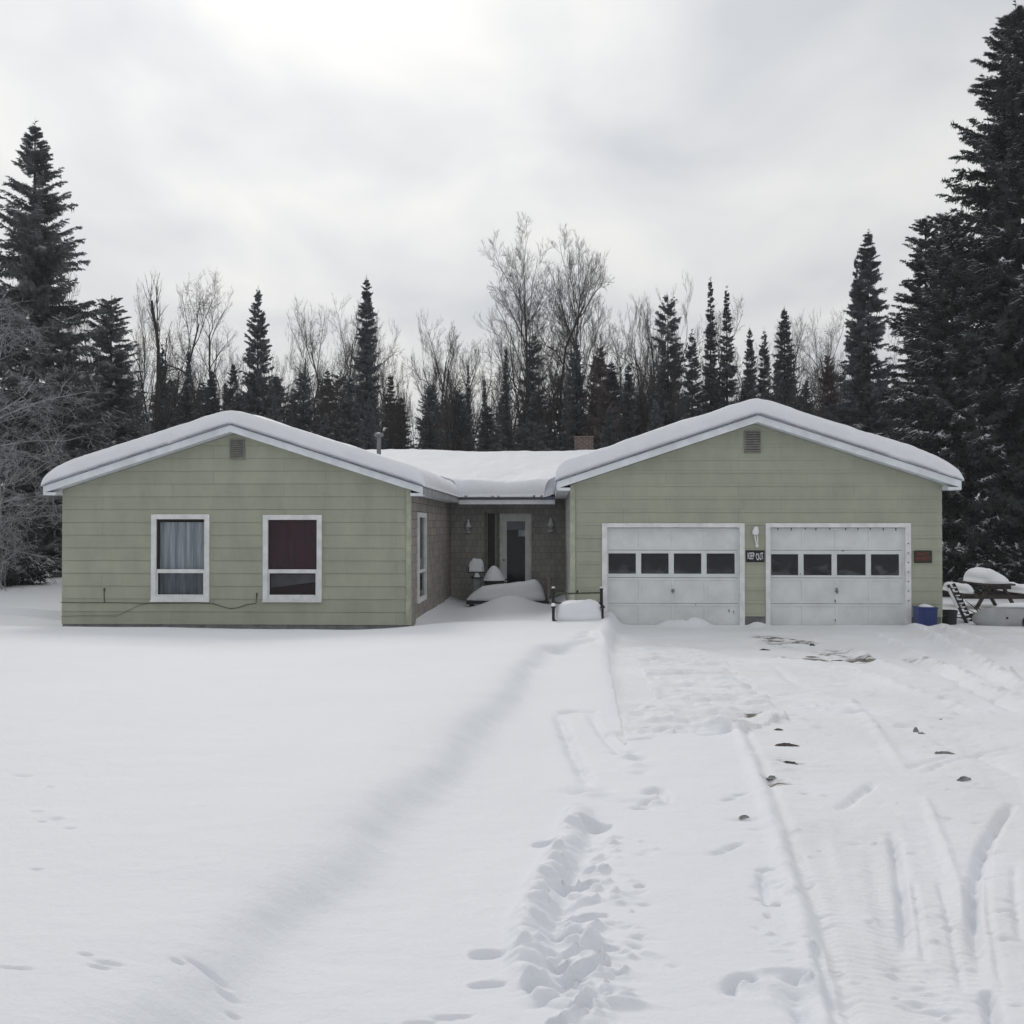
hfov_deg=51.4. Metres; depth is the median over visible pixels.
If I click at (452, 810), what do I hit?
ground
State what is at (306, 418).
spruce tree
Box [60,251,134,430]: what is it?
bare tree
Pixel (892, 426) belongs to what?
spruce tree
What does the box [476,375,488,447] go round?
spruce tree
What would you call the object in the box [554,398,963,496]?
roof snow
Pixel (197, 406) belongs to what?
bare tree
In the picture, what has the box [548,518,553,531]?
wall lantern
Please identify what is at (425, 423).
spruce tree
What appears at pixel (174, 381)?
bare tree
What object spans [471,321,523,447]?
bare tree
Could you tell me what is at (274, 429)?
roof snow
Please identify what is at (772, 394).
sapling
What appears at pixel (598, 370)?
spruce tree
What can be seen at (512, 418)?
sapling
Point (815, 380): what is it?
bare tree
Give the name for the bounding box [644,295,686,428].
spruce tree
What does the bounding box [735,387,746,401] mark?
spruce tree
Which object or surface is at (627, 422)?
spruce tree
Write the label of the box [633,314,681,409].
bare tree
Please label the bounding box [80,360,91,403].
spruce tree
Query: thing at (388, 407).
spruce tree
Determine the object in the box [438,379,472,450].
sapling
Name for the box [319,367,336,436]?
spruce tree
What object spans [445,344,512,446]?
bare tree
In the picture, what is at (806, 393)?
spruce tree
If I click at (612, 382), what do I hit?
spruce tree
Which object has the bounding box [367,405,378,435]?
sapling
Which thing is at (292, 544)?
window
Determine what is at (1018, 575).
spruce tree
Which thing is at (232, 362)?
bare tree
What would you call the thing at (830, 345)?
bare tree
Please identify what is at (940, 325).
spruce tree
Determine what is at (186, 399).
spruce tree
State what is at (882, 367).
bare tree
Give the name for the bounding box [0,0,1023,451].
sky
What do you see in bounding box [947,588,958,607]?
white board
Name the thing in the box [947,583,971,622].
slatted rack
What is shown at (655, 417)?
spruce tree
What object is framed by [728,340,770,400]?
bare tree
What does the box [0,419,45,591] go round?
frosted bush
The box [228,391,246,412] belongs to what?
spruce tree
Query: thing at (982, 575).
snow pile
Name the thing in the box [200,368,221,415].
spruce tree
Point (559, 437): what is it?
spruce tree
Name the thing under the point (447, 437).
spruce tree
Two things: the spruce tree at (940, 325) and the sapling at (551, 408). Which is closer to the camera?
the spruce tree at (940, 325)
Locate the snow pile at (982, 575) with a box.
[963,567,1009,583]
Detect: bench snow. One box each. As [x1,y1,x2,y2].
[467,579,545,600]
[555,599,601,620]
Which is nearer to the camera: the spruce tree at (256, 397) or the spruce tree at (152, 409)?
the spruce tree at (256, 397)
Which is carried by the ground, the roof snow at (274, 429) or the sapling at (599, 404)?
the sapling at (599, 404)
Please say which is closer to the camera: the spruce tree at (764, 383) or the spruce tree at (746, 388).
the spruce tree at (764, 383)
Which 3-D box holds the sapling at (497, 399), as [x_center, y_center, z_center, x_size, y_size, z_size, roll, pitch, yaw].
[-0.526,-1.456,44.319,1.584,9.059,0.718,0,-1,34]
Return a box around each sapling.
[233,371,241,400]
[281,392,296,427]
[283,380,313,431]
[297,386,330,436]
[321,397,334,435]
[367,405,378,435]
[384,376,409,448]
[384,384,411,448]
[398,407,441,488]
[422,399,457,450]
[432,407,471,450]
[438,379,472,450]
[455,384,500,450]
[489,377,515,450]
[496,393,518,445]
[513,426,525,447]
[544,389,557,449]
[547,374,577,450]
[560,399,596,450]
[593,380,607,448]
[604,399,621,444]
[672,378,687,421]
[682,403,688,419]
[764,385,778,401]
[779,383,790,405]
[786,389,798,408]
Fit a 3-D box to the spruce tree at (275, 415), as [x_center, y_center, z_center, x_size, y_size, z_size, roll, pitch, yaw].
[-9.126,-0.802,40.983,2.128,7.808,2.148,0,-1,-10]
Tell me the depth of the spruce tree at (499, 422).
61.31 m
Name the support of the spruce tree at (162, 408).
on the ground
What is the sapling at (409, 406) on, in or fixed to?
on the ground
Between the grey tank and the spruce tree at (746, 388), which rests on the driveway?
the grey tank
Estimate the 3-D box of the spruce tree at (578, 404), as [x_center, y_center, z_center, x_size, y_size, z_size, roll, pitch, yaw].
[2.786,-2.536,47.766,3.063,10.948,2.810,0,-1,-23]
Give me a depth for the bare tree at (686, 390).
59.06 m
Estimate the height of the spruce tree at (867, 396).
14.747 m
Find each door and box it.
[502,516,528,583]
[608,528,737,624]
[771,528,902,624]
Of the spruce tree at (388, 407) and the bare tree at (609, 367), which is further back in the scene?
the bare tree at (609, 367)
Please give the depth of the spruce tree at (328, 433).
40.97 m
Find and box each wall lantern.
[465,519,470,532]
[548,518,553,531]
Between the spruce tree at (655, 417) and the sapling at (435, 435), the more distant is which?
the sapling at (435, 435)
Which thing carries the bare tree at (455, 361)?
on the ground
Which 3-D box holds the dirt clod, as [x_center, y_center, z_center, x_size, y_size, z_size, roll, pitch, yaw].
[2.292,1.946,8.891,0.222,0.033,0.083,0,-1,0]
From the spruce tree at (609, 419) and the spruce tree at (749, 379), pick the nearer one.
the spruce tree at (609, 419)
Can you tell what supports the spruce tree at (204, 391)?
on the ground
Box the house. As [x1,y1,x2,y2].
[43,415,961,629]
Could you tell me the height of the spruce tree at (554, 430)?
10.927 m
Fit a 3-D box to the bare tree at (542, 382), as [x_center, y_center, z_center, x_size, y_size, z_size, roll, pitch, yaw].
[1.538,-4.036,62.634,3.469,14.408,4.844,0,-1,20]
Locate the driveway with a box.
[609,617,1023,1023]
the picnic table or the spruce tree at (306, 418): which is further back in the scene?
the spruce tree at (306, 418)
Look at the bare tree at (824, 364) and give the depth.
61.83 m
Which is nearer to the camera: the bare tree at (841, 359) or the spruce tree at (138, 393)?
the spruce tree at (138, 393)
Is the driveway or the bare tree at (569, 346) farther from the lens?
the bare tree at (569, 346)
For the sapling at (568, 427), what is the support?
on the ground
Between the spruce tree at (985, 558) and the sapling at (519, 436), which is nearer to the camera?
the spruce tree at (985, 558)
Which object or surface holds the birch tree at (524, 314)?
on the ground
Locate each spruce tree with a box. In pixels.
[0,121,134,575]
[0,458,60,586]
[2,364,114,578]
[79,296,154,451]
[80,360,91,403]
[133,388,145,429]
[148,344,172,433]
[148,388,166,432]
[160,380,178,424]
[169,386,199,426]
[182,347,197,419]
[194,380,207,419]
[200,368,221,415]
[220,363,238,411]
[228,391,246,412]
[235,286,282,420]
[261,378,290,412]
[267,374,288,423]
[268,394,281,422]
[286,397,297,426]
[287,371,320,433]
[315,413,334,438]
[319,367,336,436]
[331,374,355,417]
[333,396,345,441]
[334,373,366,448]
[348,276,389,480]
[358,397,378,479]
[380,374,399,448]
[388,396,414,489]
[408,385,444,449]
[418,385,442,449]
[438,412,451,449]
[445,389,476,451]
[462,365,474,450]
[469,404,504,451]
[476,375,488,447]
[494,397,514,447]
[496,350,516,450]
[510,421,553,450]
[515,336,552,449]
[515,402,559,450]
[545,403,558,450]
[553,393,570,450]
[555,337,594,450]
[581,346,622,449]
[596,362,626,442]
[598,405,618,447]
[618,364,640,440]
[627,395,650,436]
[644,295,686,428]
[646,402,663,431]
[654,378,671,425]
[677,329,707,419]
[697,277,723,414]
[699,401,712,413]
[713,285,740,407]
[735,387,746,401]
[738,373,757,397]
[740,328,761,400]
[754,331,774,400]
[768,308,803,410]
[772,370,783,403]
[797,388,810,412]
[799,377,816,414]
[813,355,841,420]
[819,402,854,427]
[828,371,848,405]
[833,229,902,436]
[840,249,874,431]
[873,217,949,503]
[875,379,894,414]
[884,207,1023,591]
[884,411,900,439]
[893,376,901,437]
[903,0,1023,580]
[942,543,982,596]
[946,402,1023,552]
[972,547,1018,591]
[996,542,1023,594]
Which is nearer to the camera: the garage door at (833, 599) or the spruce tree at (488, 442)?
the garage door at (833, 599)
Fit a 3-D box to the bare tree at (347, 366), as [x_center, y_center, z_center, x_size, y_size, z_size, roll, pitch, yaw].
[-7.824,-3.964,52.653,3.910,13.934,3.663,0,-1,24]
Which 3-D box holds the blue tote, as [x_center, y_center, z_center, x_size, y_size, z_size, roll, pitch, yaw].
[8.572,2.193,22.052,0.400,0.460,0.410,0,-1,2]
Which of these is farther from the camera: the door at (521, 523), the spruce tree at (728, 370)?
the spruce tree at (728, 370)
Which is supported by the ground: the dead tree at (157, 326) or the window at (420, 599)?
the dead tree at (157, 326)
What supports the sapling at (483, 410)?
on the ground
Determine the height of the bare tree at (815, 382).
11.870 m
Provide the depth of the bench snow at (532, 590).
29.68 m
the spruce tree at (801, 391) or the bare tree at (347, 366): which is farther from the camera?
the spruce tree at (801, 391)
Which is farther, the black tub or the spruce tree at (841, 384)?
the spruce tree at (841, 384)
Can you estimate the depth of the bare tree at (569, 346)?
68.54 m
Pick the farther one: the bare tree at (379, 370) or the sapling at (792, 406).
the bare tree at (379, 370)
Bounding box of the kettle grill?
[484,579,507,585]
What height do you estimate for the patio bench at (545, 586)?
0.927 m
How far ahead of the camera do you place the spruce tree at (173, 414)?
52.63 m
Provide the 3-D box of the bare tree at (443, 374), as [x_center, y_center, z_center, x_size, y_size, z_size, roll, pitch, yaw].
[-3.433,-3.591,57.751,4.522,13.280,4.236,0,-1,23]
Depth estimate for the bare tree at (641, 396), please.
50.81 m
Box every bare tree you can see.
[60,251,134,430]
[106,280,158,442]
[112,321,150,435]
[122,321,155,435]
[144,267,246,421]
[146,332,198,411]
[168,314,244,410]
[169,284,283,413]
[235,328,307,421]
[253,353,298,396]
[264,310,336,423]
[280,298,353,431]
[287,308,361,439]
[322,292,394,440]
[333,318,413,427]
[335,319,403,422]
[350,307,405,420]
[353,320,419,449]
[402,309,483,435]
[406,357,441,448]
[411,314,480,450]
[414,325,495,450]
[433,324,502,447]
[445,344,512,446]
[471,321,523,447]
[474,334,544,439]
[486,351,548,443]
[515,327,566,441]
[523,244,627,445]
[535,308,604,414]
[582,320,652,430]
[583,318,640,444]
[596,321,658,435]
[606,309,689,415]
[615,270,704,434]
[618,284,688,429]
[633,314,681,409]
[679,368,704,415]
[684,295,744,399]
[698,320,774,404]
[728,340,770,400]
[766,334,836,410]
[771,310,810,408]
[771,315,842,409]
[794,308,844,413]
[796,310,881,414]
[803,357,842,405]
[809,334,842,409]
[829,330,914,400]
[835,350,849,404]
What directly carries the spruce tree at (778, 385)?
on the ground
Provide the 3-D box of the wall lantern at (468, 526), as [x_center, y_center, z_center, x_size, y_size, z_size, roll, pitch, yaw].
[-1.315,0.425,32.043,0.200,0.416,0.210,0,-1,2]
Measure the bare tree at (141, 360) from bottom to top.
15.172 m
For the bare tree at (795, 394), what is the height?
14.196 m
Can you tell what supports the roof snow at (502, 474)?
on the house
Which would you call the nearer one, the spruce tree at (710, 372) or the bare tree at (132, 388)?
the spruce tree at (710, 372)
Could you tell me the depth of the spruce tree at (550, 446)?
51.09 m
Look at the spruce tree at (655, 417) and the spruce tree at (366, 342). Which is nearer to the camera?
the spruce tree at (655, 417)
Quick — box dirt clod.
[775,743,799,745]
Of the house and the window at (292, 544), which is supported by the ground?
the house
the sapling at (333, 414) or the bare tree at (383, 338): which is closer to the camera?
the sapling at (333, 414)
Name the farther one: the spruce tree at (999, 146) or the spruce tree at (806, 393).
the spruce tree at (806, 393)
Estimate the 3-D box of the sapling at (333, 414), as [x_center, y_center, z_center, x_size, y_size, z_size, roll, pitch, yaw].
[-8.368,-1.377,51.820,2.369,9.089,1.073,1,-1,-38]
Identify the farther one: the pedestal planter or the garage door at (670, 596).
the pedestal planter
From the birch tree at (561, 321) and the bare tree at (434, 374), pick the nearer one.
the birch tree at (561, 321)
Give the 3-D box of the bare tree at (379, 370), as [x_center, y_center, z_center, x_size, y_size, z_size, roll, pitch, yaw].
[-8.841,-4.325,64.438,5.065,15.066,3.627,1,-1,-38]
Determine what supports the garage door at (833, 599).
in the house
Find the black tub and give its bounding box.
[942,609,957,624]
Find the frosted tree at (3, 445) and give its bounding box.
[0,282,118,585]
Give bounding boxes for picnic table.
[943,580,1023,608]
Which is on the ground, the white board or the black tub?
the black tub
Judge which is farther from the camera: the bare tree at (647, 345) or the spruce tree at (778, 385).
the bare tree at (647, 345)
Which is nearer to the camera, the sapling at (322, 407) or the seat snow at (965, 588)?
the seat snow at (965, 588)
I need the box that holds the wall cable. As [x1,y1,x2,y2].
[60,588,256,616]
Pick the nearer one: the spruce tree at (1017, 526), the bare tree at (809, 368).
the spruce tree at (1017, 526)
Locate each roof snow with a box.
[41,411,458,496]
[368,449,593,496]
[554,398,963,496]
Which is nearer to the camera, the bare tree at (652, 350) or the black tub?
the black tub
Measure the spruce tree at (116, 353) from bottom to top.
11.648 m
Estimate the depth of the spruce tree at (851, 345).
44.36 m
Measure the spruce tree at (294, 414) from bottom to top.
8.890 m
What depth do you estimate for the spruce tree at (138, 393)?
53.18 m
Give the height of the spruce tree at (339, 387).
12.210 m
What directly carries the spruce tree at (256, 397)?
on the ground
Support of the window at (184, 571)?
in the house
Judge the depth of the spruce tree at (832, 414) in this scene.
43.05 m
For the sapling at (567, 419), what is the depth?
50.85 m
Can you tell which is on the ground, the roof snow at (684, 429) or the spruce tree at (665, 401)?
the spruce tree at (665, 401)
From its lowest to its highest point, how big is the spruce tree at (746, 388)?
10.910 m
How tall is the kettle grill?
1.009 m
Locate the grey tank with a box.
[972,607,1023,625]
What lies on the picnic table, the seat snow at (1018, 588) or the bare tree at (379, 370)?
the seat snow at (1018, 588)
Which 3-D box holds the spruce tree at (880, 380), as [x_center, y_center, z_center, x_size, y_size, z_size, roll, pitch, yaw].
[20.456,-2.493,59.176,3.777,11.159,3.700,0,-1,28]
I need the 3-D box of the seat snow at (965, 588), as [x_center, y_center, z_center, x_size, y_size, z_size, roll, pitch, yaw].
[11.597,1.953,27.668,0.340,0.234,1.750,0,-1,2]
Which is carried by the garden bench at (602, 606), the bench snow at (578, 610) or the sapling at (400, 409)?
the bench snow at (578, 610)
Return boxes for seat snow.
[943,582,973,593]
[997,582,1023,593]
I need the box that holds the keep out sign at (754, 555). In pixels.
[746,550,763,561]
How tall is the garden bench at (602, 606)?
0.814 m
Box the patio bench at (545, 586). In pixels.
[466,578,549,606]
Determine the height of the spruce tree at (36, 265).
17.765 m
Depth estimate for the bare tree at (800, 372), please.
59.05 m
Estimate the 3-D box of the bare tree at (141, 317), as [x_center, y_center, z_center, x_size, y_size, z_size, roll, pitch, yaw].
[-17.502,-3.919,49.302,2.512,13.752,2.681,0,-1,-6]
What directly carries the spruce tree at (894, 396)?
on the ground
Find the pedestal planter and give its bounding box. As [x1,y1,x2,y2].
[467,567,484,592]
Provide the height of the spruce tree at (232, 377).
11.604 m
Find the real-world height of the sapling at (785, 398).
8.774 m
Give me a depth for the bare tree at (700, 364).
57.66 m
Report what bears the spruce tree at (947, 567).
on the ground
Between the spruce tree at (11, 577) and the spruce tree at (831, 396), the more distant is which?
the spruce tree at (831, 396)
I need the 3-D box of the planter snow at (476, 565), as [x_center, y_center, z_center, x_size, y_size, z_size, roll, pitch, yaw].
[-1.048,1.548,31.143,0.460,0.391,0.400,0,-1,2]
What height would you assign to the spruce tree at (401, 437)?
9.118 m
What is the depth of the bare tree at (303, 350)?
59.73 m
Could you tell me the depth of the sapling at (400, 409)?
54.54 m
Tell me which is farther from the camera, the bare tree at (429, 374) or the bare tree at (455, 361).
the bare tree at (429, 374)
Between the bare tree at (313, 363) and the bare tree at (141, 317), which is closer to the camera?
the bare tree at (141, 317)
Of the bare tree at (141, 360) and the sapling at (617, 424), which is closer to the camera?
the sapling at (617, 424)
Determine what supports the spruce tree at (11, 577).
on the ground
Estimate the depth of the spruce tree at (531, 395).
50.74 m
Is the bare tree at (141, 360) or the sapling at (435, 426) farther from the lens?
the bare tree at (141, 360)
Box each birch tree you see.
[475,211,574,450]
[515,222,618,439]
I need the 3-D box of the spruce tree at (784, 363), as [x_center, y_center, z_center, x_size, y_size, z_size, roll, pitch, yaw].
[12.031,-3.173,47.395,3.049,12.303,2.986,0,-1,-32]
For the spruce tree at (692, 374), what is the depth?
48.48 m
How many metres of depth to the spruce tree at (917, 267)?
37.35 m
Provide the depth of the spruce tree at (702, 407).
43.97 m
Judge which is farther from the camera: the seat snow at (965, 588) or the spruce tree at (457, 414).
the spruce tree at (457, 414)
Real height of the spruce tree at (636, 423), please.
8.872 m
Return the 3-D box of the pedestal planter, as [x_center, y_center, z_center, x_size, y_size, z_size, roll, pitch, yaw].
[-1.048,2.245,31.135,0.500,1.279,0.400,0,-1,2]
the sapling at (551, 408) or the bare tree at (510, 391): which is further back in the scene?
the bare tree at (510, 391)
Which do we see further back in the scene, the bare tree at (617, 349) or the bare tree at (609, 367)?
the bare tree at (609, 367)
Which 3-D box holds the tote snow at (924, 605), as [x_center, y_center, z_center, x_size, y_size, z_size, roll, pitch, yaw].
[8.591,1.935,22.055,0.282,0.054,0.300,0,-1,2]
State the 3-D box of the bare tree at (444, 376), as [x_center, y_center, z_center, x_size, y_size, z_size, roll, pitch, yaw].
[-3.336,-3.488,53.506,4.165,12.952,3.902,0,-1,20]
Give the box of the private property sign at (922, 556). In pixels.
[914,550,931,562]
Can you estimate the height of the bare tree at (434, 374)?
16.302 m
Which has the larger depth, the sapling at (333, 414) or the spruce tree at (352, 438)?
the sapling at (333, 414)
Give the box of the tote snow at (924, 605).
[919,604,932,606]
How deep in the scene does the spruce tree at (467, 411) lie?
52.93 m
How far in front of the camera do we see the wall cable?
23.08 m
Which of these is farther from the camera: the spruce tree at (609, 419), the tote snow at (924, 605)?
the spruce tree at (609, 419)
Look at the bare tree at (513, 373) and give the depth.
72.35 m
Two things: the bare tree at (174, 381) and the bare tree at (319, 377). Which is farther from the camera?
the bare tree at (174, 381)
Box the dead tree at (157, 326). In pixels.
[122,271,192,434]
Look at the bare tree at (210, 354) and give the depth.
53.99 m
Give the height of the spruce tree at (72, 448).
8.805 m
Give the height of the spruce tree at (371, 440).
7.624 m
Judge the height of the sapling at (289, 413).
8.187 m
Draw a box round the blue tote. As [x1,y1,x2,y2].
[912,606,938,625]
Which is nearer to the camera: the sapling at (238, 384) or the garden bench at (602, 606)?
the garden bench at (602, 606)
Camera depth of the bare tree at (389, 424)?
49.16 m
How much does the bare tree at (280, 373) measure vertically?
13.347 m
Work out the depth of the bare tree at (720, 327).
55.48 m
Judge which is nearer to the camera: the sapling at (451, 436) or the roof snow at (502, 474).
the roof snow at (502, 474)
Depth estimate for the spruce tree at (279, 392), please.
54.77 m
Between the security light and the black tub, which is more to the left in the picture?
the security light
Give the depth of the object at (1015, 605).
22.48 m
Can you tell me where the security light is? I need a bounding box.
[752,526,758,547]
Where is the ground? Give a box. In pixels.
[0,576,1023,1023]
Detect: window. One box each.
[150,514,209,601]
[262,515,321,601]
[417,512,426,603]
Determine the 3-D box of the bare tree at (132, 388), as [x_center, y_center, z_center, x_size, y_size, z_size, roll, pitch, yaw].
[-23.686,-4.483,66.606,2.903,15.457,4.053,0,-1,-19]
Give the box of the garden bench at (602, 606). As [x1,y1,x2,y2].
[551,588,604,620]
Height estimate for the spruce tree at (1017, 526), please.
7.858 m
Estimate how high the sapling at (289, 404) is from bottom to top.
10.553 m
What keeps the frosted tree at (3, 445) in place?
on the ground
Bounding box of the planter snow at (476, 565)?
[468,558,483,571]
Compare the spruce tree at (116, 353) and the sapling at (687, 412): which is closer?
the spruce tree at (116, 353)
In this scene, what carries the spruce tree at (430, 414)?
on the ground
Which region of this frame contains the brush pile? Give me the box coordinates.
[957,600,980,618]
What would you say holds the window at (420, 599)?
in the house
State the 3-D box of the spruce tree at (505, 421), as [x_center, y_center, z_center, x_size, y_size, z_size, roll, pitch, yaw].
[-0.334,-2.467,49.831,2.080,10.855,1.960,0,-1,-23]
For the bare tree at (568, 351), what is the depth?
51.43 m
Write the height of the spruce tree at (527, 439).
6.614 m
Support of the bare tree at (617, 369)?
on the ground
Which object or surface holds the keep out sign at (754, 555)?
attached to the house
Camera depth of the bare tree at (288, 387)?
57.13 m
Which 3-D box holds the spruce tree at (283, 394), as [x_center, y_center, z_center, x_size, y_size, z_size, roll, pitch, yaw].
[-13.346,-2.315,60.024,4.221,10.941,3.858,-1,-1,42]
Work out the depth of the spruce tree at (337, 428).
52.33 m
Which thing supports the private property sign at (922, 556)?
attached to the house
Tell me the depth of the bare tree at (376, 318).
67.83 m
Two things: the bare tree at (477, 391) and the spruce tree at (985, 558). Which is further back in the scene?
the bare tree at (477, 391)
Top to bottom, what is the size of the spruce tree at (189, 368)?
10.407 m
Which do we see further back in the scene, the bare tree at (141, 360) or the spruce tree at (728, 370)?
the bare tree at (141, 360)

